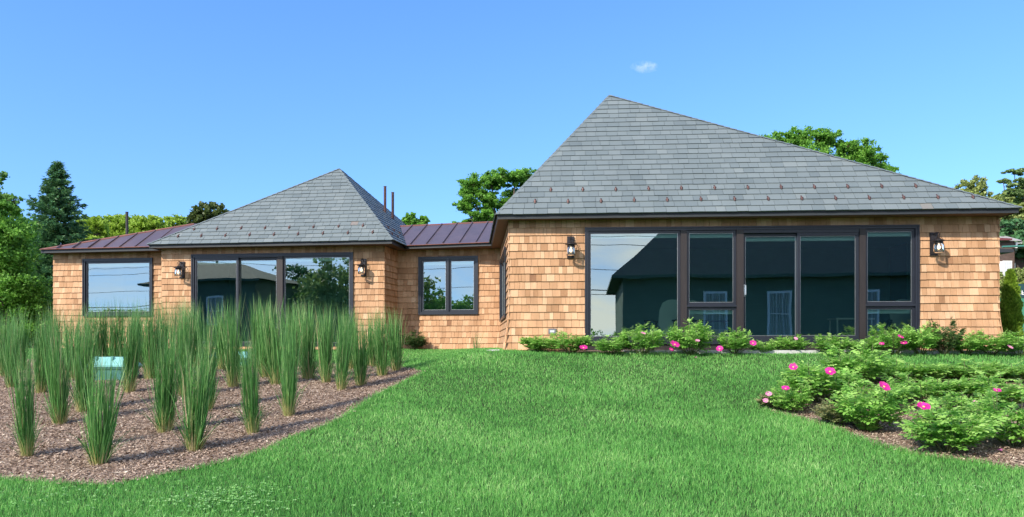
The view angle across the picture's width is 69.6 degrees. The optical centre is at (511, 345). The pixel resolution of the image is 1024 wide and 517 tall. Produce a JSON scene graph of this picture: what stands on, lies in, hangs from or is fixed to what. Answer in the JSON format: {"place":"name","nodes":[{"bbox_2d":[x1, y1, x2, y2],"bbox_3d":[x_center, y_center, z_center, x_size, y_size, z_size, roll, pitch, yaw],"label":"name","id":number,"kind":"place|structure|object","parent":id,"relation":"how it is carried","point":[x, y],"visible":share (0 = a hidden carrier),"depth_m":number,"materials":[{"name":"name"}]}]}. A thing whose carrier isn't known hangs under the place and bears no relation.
{"place":"outdoors","nodes":[
{"label":"outdoors","id":0,"kind":"place"},
{"bbox_2d":[0,347,1023,516],"bbox_3d":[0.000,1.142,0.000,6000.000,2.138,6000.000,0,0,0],"label":"ground","id":1,"kind":"structure","parent":0,"point":[563,410],"depth_m":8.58,"materials":[{"name":"plant"}]},
{"bbox_2d":[0,171,41,230],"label":"deciduous tree","id":2,"kind":"object","parent":1,"relation":"on","point":[9,197],"visible":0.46,"depth_m":26.95,"materials":[{"name":"green plant"}]},
{"bbox_2d":[0,199,52,347],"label":"deciduous tree","id":3,"kind":"object","parent":1,"relation":"on","point":[19,281],"visible":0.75,"depth_m":22.84,"materials":[{"name":"green plant"}]},
{"bbox_2d":[25,161,97,347],"bbox_3d":[-19.194,-3.722,30.888,5.240,8.168,5.366,0,0,-44],"label":"spruce tree","id":4,"kind":"object","parent":1,"relation":"on","point":[53,231],"visible":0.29,"depth_m":30.59,"materials":[{"name":"green plant"}]},
{"bbox_2d":[73,213,112,239],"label":"deciduous tree","id":5,"kind":"object","parent":1,"relation":"on","point":[98,227],"visible":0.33,"depth_m":54.24,"materials":[{"name":"green plant"}]},
{"bbox_2d":[103,213,138,236],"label":"deciduous tree","id":6,"kind":"object","parent":1,"relation":"on","point":[116,225],"visible":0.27,"depth_m":57.26,"materials":[{"name":"green plant"}]},
{"bbox_2d":[128,214,170,233],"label":"deciduous tree","id":7,"kind":"object","parent":1,"relation":"on","point":[142,223],"visible":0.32,"depth_m":51.56,"materials":[{"name":"green plant"}]},
{"bbox_2d":[162,213,186,226],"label":"deciduous tree","id":8,"kind":"object","parent":1,"relation":"on","point":[178,220],"visible":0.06,"depth_m":54.59,"materials":[{"name":"green plant"}]},
{"bbox_2d":[186,201,229,223],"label":"deciduous tree","id":9,"kind":"object","parent":1,"relation":"on","point":[203,212],"visible":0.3,"depth_m":45.25,"materials":[{"name":"green plant"}]},
{"bbox_2d":[402,330,427,349],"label":"shrub","id":10,"kind":"object","parent":1,"relation":"on","point":[420,339],"visible":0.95,"depth_m":20.00,"materials":[{"name":"green plant"}]},
{"bbox_2d":[401,212,430,224],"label":"deciduous tree","id":11,"kind":"object","parent":1,"relation":"on","point":[410,219],"visible":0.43,"depth_m":47.76,"materials":[{"name":"green plant"}]},
{"bbox_2d":[452,167,537,222],"bbox_3d":[-0.466,-4.275,38.389,5.553,9.971,3.042,0,0,0],"label":"deciduous tree","id":12,"kind":"object","parent":1,"relation":"on","point":[471,190],"visible":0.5,"depth_m":37.77,"materials":[{"name":"green plant"}]},
{"bbox_2d":[0,475,1022,516],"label":"clover","id":13,"kind":"object","parent":1,"relation":"on","point":[227,501],"visible":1,"depth_m":6.53,"materials":[{"name":"green plant"}]},
{"bbox_2d":[0,359,1023,484],"bbox_3d":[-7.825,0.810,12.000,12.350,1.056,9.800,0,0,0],"label":"mulch","id":14,"kind":"object","parent":1,"relation":"on","point":[49,469],"visible":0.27,"depth_m":9.47,"materials":[{"name":"brown wood"}]},
{"bbox_2d":[0,306,16,376],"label":"reed clump","id":15,"kind":"object","parent":14,"relation":"on","point":[3,332],"visible":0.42,"depth_m":13.41,"materials":[{"name":"plant"}]},
{"bbox_2d":[0,316,25,387],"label":"reed clump","id":16,"kind":"object","parent":14,"relation":"on","point":[14,336],"visible":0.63,"depth_m":12.18,"materials":[{"name":"plant"}]},
{"bbox_2d":[3,307,33,369],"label":"reed clump","id":17,"kind":"object","parent":14,"relation":"on","point":[24,340],"visible":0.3,"depth_m":14.21,"materials":[{"name":"plant"}]},
{"bbox_2d":[3,329,48,457],"bbox_3d":[-5.304,0.498,8.149,0.615,1.471,0.755,0,0,-6],"label":"reed clump","id":18,"kind":"object","parent":14,"relation":"on","point":[24,410],"visible":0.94,"depth_m":8.07,"materials":[{"name":"plant"}]},
{"bbox_2d":[27,312,57,393],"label":"reed clump","id":19,"kind":"object","parent":14,"relation":"on","point":[40,386],"visible":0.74,"depth_m":11.74,"materials":[{"name":"plant"}]},
{"bbox_2d":[37,301,64,366],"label":"reed clump","id":20,"kind":"object","parent":14,"relation":"on","point":[56,322],"visible":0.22,"depth_m":14.86,"materials":[{"name":"plant"}]},
{"bbox_2d":[37,314,85,425],"bbox_3d":[-5.940,0.281,9.789,0.719,1.536,0.732,0,0,28],"label":"reed clump","id":21,"kind":"object","parent":14,"relation":"on","point":[58,394],"visible":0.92,"depth_m":9.68,"materials":[{"name":"plant"}]},
{"bbox_2d":[51,302,88,379],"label":"reed clump","id":22,"kind":"object","parent":14,"relation":"on","point":[68,338],"visible":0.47,"depth_m":13.08,"materials":[{"name":"plant"}]},
{"bbox_2d":[65,311,106,412],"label":"reed clump","id":23,"kind":"object","parent":14,"relation":"on","point":[82,351],"visible":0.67,"depth_m":10.46,"materials":[{"name":"plant"}]},
{"bbox_2d":[77,303,100,354],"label":"reed clump","id":24,"kind":"object","parent":14,"relation":"on","point":[89,318],"visible":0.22,"depth_m":15.04,"materials":[{"name":"plant"}]},
{"bbox_2d":[86,298,109,356],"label":"reed clump","id":25,"kind":"object","parent":14,"relation":"on","point":[102,330],"visible":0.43,"depth_m":15.33,"materials":[{"name":"plant"}]},
{"bbox_2d":[66,340,138,465],"bbox_3d":[-4.356,0.599,7.840,0.855,1.345,0.848,0,0,44],"label":"reed clump","id":26,"kind":"object","parent":14,"relation":"on","point":[100,439],"visible":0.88,"depth_m":7.81,"materials":[{"name":"plant"}]},
{"bbox_2d":[102,298,131,356],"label":"reed clump","id":27,"kind":"object","parent":14,"relation":"on","point":[114,336],"visible":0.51,"depth_m":14.52,"materials":[{"name":"plant"}]},
{"bbox_2d":[94,356,141,380],"bbox_3d":[-7.214,0.418,13.300,0.798,0.467,0.598,0,0,-5],"label":"utility box","id":28,"kind":"object","parent":14,"relation":"on","point":[109,360],"visible":0.39,"depth_m":13.05,"materials":[{"name":"teal plastic"}]},
{"bbox_2d":[112,300,147,392],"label":"reed clump","id":29,"kind":"object","parent":14,"relation":"on","point":[131,354],"visible":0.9,"depth_m":11.78,"materials":[{"name":"plant"}]},
{"bbox_2d":[135,295,168,379],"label":"reed clump","id":30,"kind":"object","parent":14,"relation":"on","point":[150,329],"visible":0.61,"depth_m":13.19,"materials":[{"name":"plant"}]},
{"bbox_2d":[153,295,172,363],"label":"reed clump","id":31,"kind":"object","parent":14,"relation":"on","point":[165,317],"visible":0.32,"depth_m":15.33,"materials":[{"name":"plant"}]},
{"bbox_2d":[141,320,190,432],"bbox_3d":[-4.319,0.336,9.382,0.732,1.542,0.939,0,0,43],"label":"reed clump","id":32,"kind":"object","parent":14,"relation":"on","point":[165,410],"visible":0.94,"depth_m":9.26,"materials":[{"name":"plant"}]},
{"bbox_2d":[161,295,186,364],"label":"reed clump","id":33,"kind":"object","parent":14,"relation":"on","point":[172,334],"visible":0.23,"depth_m":14.38,"materials":[{"name":"plant"}]},
{"bbox_2d":[171,297,196,395],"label":"reed clump","id":34,"kind":"object","parent":14,"relation":"on","point":[184,327],"visible":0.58,"depth_m":11.45,"materials":[{"name":"plant"}]},
{"bbox_2d":[170,299,201,376],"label":"reed clump","id":35,"kind":"object","parent":14,"relation":"on","point":[194,333],"visible":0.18,"depth_m":12.74,"materials":[{"name":"plant"}]},
{"bbox_2d":[186,299,208,366],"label":"reed clump","id":36,"kind":"object","parent":14,"relation":"on","point":[196,342],"visible":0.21,"depth_m":14.90,"materials":[{"name":"plant"}]},
{"bbox_2d":[163,332,235,451],"bbox_3d":[-3.624,0.508,8.470,0.933,1.405,0.957,2,-2,-8],"label":"reed clump","id":37,"kind":"object","parent":14,"relation":"on","point":[196,409],"visible":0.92,"depth_m":8.41,"materials":[{"name":"plant"}]},
{"bbox_2d":[194,305,225,410],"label":"reed clump","id":38,"kind":"object","parent":14,"relation":"on","point":[212,345],"visible":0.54,"depth_m":10.60,"materials":[{"name":"plant"}]},
{"bbox_2d":[208,293,231,369],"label":"reed clump","id":39,"kind":"object","parent":14,"relation":"on","point":[221,359],"visible":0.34,"depth_m":14.46,"materials":[{"name":"plant"}]},
{"bbox_2d":[214,296,250,386],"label":"reed clump","id":40,"kind":"object","parent":14,"relation":"on","point":[231,375],"visible":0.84,"depth_m":12.23,"materials":[{"name":"plant"}]},
{"bbox_2d":[228,322,273,433],"bbox_3d":[-3.284,0.380,9.299,0.834,1.459,0.679,0,0,28],"label":"reed clump","id":41,"kind":"object","parent":14,"relation":"on","point":[250,394],"visible":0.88,"depth_m":9.17,"materials":[{"name":"plant"}]},
{"bbox_2d":[242,296,268,365],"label":"reed clump","id":42,"kind":"object","parent":14,"relation":"on","point":[254,327],"visible":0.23,"depth_m":14.64,"materials":[{"name":"plant"}]},
{"bbox_2d":[254,295,281,377],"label":"reed clump","id":43,"kind":"object","parent":14,"relation":"on","point":[263,355],"visible":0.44,"depth_m":13.29,"materials":[{"name":"plant"}]},
{"bbox_2d":[255,293,287,384],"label":"reed clump","id":44,"kind":"object","parent":14,"relation":"on","point":[270,343],"visible":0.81,"depth_m":12.48,"materials":[{"name":"plant"}]},
{"bbox_2d":[267,302,308,416],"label":"reed clump","id":45,"kind":"object","parent":14,"relation":"on","point":[288,401],"visible":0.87,"depth_m":10.21,"materials":[{"name":"plant"}]},
{"bbox_2d":[280,300,304,365],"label":"reed clump","id":46,"kind":"object","parent":14,"relation":"on","point":[289,324],"visible":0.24,"depth_m":14.86,"materials":[{"name":"plant"}]},
{"bbox_2d":[291,302,332,379],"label":"reed clump","id":47,"kind":"object","parent":14,"relation":"on","point":[307,369],"visible":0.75,"depth_m":13.15,"materials":[{"name":"plant"}]},
{"bbox_2d":[311,302,335,382],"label":"reed clump","id":48,"kind":"object","parent":14,"relation":"on","point":[324,360],"visible":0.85,"depth_m":12.78,"materials":[{"name":"plant"}]},
{"bbox_2d":[322,305,359,390],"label":"reed clump","id":49,"kind":"object","parent":14,"relation":"on","point":[343,356],"visible":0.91,"depth_m":11.97,"materials":[{"name":"plant"}]},
{"bbox_2d":[341,306,363,368],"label":"reed clump","id":50,"kind":"object","parent":14,"relation":"on","point":[350,364],"visible":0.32,"depth_m":14.52,"materials":[{"name":"plant"}]},
{"bbox_2d":[348,313,377,385],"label":"reed clump","id":51,"kind":"object","parent":14,"relation":"on","point":[360,357],"visible":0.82,"depth_m":12.42,"materials":[{"name":"plant"}]},
{"bbox_2d":[359,307,384,366],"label":"reed clump","id":52,"kind":"object","parent":14,"relation":"on","point":[371,353],"visible":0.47,"depth_m":15.16,"materials":[{"name":"plant"}]},
{"bbox_2d":[368,308,393,375],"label":"reed clump","id":53,"kind":"object","parent":14,"relation":"on","point":[381,350],"visible":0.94,"depth_m":13.37,"materials":[{"name":"plant"}]},
{"bbox_2d":[382,304,414,370],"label":"reed clump","id":54,"kind":"object","parent":14,"relation":"on","point":[395,356],"visible":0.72,"depth_m":13.90,"materials":[{"name":"plant"}]},
{"bbox_2d":[776,357,868,402],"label":"rose bush","id":55,"kind":"object","parent":14,"relation":"on","point":[817,379],"visible":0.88,"depth_m":10.79,"materials":[{"name":"green plant"}]},
{"bbox_2d":[818,340,895,383],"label":"rose bush","id":56,"kind":"object","parent":14,"relation":"on","point":[870,365],"visible":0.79,"depth_m":11.95,"materials":[{"name":"green plant"}]},
{"bbox_2d":[825,376,916,431],"bbox_3d":[4.527,0.743,9.325,1.072,0.708,0.942,0,0,-19],"label":"rose bush","id":57,"kind":"object","parent":14,"relation":"on","point":[852,410],"visible":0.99,"depth_m":9.19,"materials":[{"name":"green plant"}]},
{"bbox_2d":[894,398,1007,452],"bbox_3d":[4.834,0.903,8.191,1.127,0.618,1.283,0,0,35],"label":"rose bush","id":58,"kind":"object","parent":14,"relation":"on","point":[953,429],"visible":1,"depth_m":8.13,"materials":[{"name":"green plant"}]},
{"bbox_2d":[39,95,1022,349],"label":"shingle house","id":59,"kind":"structure","parent":1,"relation":"on","point":[653,209],"depth_m":19.11,"materials":[{"name":"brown wood"}]},
{"bbox_2d":[82,258,152,315],"bbox_3d":[-11.334,-1.688,21.254,2.173,1.662,0.212,0,0,7],"label":"picture window","id":60,"kind":"structure","parent":59,"relation":"in","point":[106,262],"depth_m":21.25,"materials":[{"name":"brown metal"}]},
{"bbox_2d":[191,252,352,346],"bbox_3d":[-6.529,-1.243,20.125,4.579,2.550,0.267,0,0,6],"label":"patio window","id":61,"kind":"structure","parent":59,"relation":"in","point":[280,259],"depth_m":20.06,"materials":[{"name":"brown metal"}]},
{"bbox_2d":[418,256,477,314],"bbox_3d":[-1.766,-1.684,20.559,1.705,1.616,0.212,0,0,9],"label":"casement window","id":62,"kind":"structure","parent":59,"relation":"in","point":[448,261],"depth_m":20.52,"materials":[{"name":"brown metal"}]},
{"bbox_2d":[499,246,506,321],"bbox_3d":[-0.199,-1.455,18.196,0.112,1.614,3.004,0,0,-3],"label":"side window","id":63,"kind":"structure","parent":59,"relation":"in","point":[502,263],"depth_m":18.62,"materials":[{"name":"brown metal"}]},
{"bbox_2d":[565,236,576,257],"bbox_3d":[1.240,-2.102,15.535,0.244,0.460,0.322,0,0,3],"label":"wall lantern","id":64,"kind":"object","parent":59,"relation":"attached to","point":[570,250],"depth_m":15.49,"materials":[{"name":"black metal"}]},
{"bbox_2d":[644,299,676,334],"bbox_3d":[3.469,-0.490,16.570,0.704,1.150,0.854,0,0,35],"label":"armchair","id":65,"kind":"object","parent":59,"relation":"on","point":[668,314],"visible":0.48,"depth_m":16.78,"materials":[{"name":"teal fabric"}]},
{"bbox_2d":[689,300,728,335],"bbox_3d":[4.371,-0.490,16.820,0.704,1.150,0.854,0,0,-35],"label":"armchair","id":66,"kind":"object","parent":59,"relation":"on","point":[698,317],"visible":0.45,"depth_m":16.81,"materials":[{"name":"teal fabric"}]},
{"bbox_2d":[585,224,919,349],"bbox_3d":[5.012,-1.191,15.582,6.960,2.662,0.295,0,0,3],"label":"patio window","id":67,"kind":"structure","parent":59,"relation":"in","point":[860,234],"depth_m":15.49,"materials":[{"name":"brown metal"}]},
{"bbox_2d":[886,299,910,334],"bbox_3d":[8.779,-0.490,16.430,0.704,1.150,0.854,0,0,20],"label":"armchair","id":68,"kind":"object","parent":59,"relation":"on","point":[898,320],"visible":0.34,"depth_m":16.64,"materials":[{"name":"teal fabric"}]},
{"bbox_2d":[930,232,945,255],"bbox_3d":[8.749,-2.117,15.134,0.256,0.483,0.338,0,0,3],"label":"wall lantern","id":69,"kind":"object","parent":59,"relation":"attached to","point":[936,241],"depth_m":15.16,"materials":[{"name":"black metal"}]},
{"bbox_2d":[548,330,593,352],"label":"rose bush","id":70,"kind":"object","parent":1,"relation":"on","point":[583,342],"visible":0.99,"depth_m":14.68,"materials":[{"name":"green plant"}]},
{"bbox_2d":[592,334,628,354],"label":"rose bush","id":71,"kind":"object","parent":1,"relation":"on","point":[612,347],"visible":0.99,"depth_m":14.49,"materials":[{"name":"green plant"}]},
{"bbox_2d":[613,323,668,354],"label":"rose bush","id":72,"kind":"object","parent":1,"relation":"on","point":[639,341],"visible":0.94,"depth_m":14.54,"materials":[{"name":"green plant"}]},
{"bbox_2d":[665,317,714,354],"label":"rose bush","id":73,"kind":"object","parent":1,"relation":"on","point":[692,337],"visible":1,"depth_m":14.40,"materials":[{"name":"green plant"}]},
{"bbox_2d":[714,327,757,354],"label":"rose bush","id":74,"kind":"object","parent":1,"relation":"on","point":[736,342],"visible":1,"depth_m":14.51,"materials":[{"name":"green plant"}]},
{"bbox_2d":[525,350,1021,353],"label":"mulch","id":75,"kind":"object","parent":1,"relation":"on","point":[577,351],"visible":0.16,"depth_m":15.59,"materials":[{"name":"brown wood"}]},
{"bbox_2d":[519,332,561,351],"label":"rose bush","id":76,"kind":"object","parent":75,"relation":"on","point":[536,343],"visible":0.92,"depth_m":15.16,"materials":[{"name":"green plant"}]},
{"bbox_2d":[766,334,810,349],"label":"rose bush","id":77,"kind":"object","parent":75,"relation":"on","point":[787,344],"visible":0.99,"depth_m":14.94,"materials":[{"name":"green plant"}]},
{"bbox_2d":[944,330,988,354],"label":"rose bush","id":78,"kind":"object","parent":75,"relation":"on","point":[971,339],"visible":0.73,"depth_m":14.42,"materials":[{"name":"green plant"}]},
{"bbox_2d":[623,350,1022,354],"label":"paving","id":79,"kind":"structure","parent":1,"relation":"on","point":[795,351],"depth_m":14.82,"materials":[{"name":"grey concrete"}]},
{"bbox_2d":[759,125,900,173],"bbox_3d":[17.271,-5.630,40.081,7.953,12.686,4.335,0,0,0],"label":"deciduous tree","id":80,"kind":"object","parent":1,"relation":"on","point":[852,150],"visible":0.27,"depth_m":39.65,"materials":[{"name":"green plant"}]},
{"bbox_2d":[811,332,853,352],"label":"rose bush","id":81,"kind":"object","parent":1,"relation":"on","point":[836,341],"visible":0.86,"depth_m":14.54,"materials":[{"name":"green plant"}]},
{"bbox_2d":[842,337,888,351],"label":"rose bush","id":82,"kind":"object","parent":1,"relation":"on","point":[870,340],"visible":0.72,"depth_m":14.48,"materials":[{"name":"green plant"}]},
{"bbox_2d":[765,374,1023,469],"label":"mulch","id":83,"kind":"object","parent":1,"relation":"on","point":[928,449],"visible":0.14,"depth_m":8.95,"materials":[{"name":"brown wood"}]},
{"bbox_2d":[754,391,787,407],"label":"rose bush","id":84,"kind":"object","parent":83,"relation":"on","point":[764,400],"visible":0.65,"depth_m":10.69,"materials":[{"name":"green plant"}]},
{"bbox_2d":[766,378,815,412],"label":"rose bush","id":85,"kind":"object","parent":83,"relation":"on","point":[803,398],"visible":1,"depth_m":10.37,"materials":[{"name":"green plant"}]},
{"bbox_2d":[810,398,855,424],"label":"rose bush","id":86,"kind":"object","parent":83,"relation":"on","point":[827,414],"visible":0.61,"depth_m":9.64,"materials":[{"name":"green plant"}]},
{"bbox_2d":[839,378,916,406],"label":"rose bush","id":87,"kind":"object","parent":83,"relation":"on","point":[906,393],"visible":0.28,"depth_m":10.38,"materials":[{"name":"green plant"}]},
{"bbox_2d":[879,358,952,382],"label":"rose bush","id":88,"kind":"object","parent":83,"relation":"on","point":[934,370],"visible":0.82,"depth_m":11.96,"materials":[{"name":"green plant"}]},
{"bbox_2d":[880,371,974,401],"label":"rose bush","id":89,"kind":"object","parent":83,"relation":"on","point":[926,387],"visible":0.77,"depth_m":10.74,"materials":[{"name":"green plant"}]},
{"bbox_2d":[916,388,998,423],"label":"rose bush","id":90,"kind":"object","parent":83,"relation":"on","point":[960,400],"visible":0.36,"depth_m":9.50,"materials":[{"name":"green plant"}]},
{"bbox_2d":[939,358,1017,380],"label":"rose bush","id":91,"kind":"object","parent":83,"relation":"on","point":[989,370],"visible":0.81,"depth_m":12.24,"materials":[{"name":"green plant"}]},
{"bbox_2d":[957,370,1023,409],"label":"rose bush","id":92,"kind":"object","parent":83,"relation":"on","point":[1006,392],"visible":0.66,"depth_m":10.49,"materials":[{"name":"green plant"}]},
{"bbox_2d":[961,384,1023,446],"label":"rose bush","id":93,"kind":"object","parent":83,"relation":"on","point":[1014,430],"visible":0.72,"depth_m":8.56,"materials":[{"name":"green plant"}]},
{"bbox_2d":[980,360,1023,380],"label":"rose bush","id":94,"kind":"object","parent":83,"relation":"on","point":[1015,374],"visible":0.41,"depth_m":12.34,"materials":[{"name":"green plant"}]},
{"bbox_2d":[869,322,919,354],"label":"rose bush","id":95,"kind":"object","parent":1,"relation":"on","point":[895,342],"visible":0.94,"depth_m":14.41,"materials":[{"name":"green plant"}]},
{"bbox_2d":[898,321,942,354],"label":"rose bush","id":96,"kind":"object","parent":1,"relation":"on","point":[927,341],"visible":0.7,"depth_m":14.37,"materials":[{"name":"green plant"}]},
{"bbox_2d":[928,317,966,354],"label":"rose bush","id":97,"kind":"object","parent":1,"relation":"on","point":[942,344],"visible":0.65,"depth_m":14.47,"materials":[{"name":"green plant"}]},
{"bbox_2d":[954,175,998,197],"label":"deciduous tree","id":98,"kind":"object","parent":1,"relation":"on","point":[981,187],"visible":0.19,"depth_m":54.37,"materials":[{"name":"green plant"}]},
{"bbox_2d":[966,328,1019,354],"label":"rose bush","id":99,"kind":"object","parent":1,"relation":"on","point":[1004,343],"visible":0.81,"depth_m":14.37,"materials":[{"name":"green plant"}]},
{"bbox_2d":[987,168,1023,203],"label":"pine tree","id":100,"kind":"object","parent":1,"relation":"on","point":[1017,192],"visible":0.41,"depth_m":57.47,"materials":[{"name":"green plant"}]},
{"bbox_2d":[989,192,1023,230],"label":"pine tree","id":101,"kind":"object","parent":1,"relation":"on","point":[1020,214],"visible":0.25,"depth_m":51.51,"materials":[{"name":"green plant"}]},
{"bbox_2d":[996,330,1023,355],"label":"rose bush","id":102,"kind":"object","parent":1,"relation":"on","point":[1018,347],"visible":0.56,"depth_m":14.43,"materials":[{"name":"green plant"}]},
{"bbox_2d":[999,268,1023,348],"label":"arborvitae","id":103,"kind":"object","parent":1,"relation":"on","point":[1011,314],"visible":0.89,"depth_m":17.07,"materials":[{"name":"green plant"}]},
{"bbox_2d":[999,218,1023,261],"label":"pine tree","id":104,"kind":"object","parent":1,"relation":"on","point":[1008,227],"visible":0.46,"depth_m":49.22,"materials":[{"name":"green plant"}]},
{"bbox_2d":[999,235,1023,279],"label":"brown house","id":105,"kind":"structure","parent":1,"relation":"on","point":[1009,260],"depth_m":48.00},
{"bbox_2d":[999,267,1023,297],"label":"hedge","id":106,"kind":"object","parent":1,"relation":"on","point":[1020,279],"visible":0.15,"depth_m":29.80,"materials":[{"name":"green plant"}]},
{"bbox_2d":[0,0,1023,306],"label":"sky","id":107,"kind":"structure","parent":0,"point":[162,108],"materials":[{"name":"blue"}]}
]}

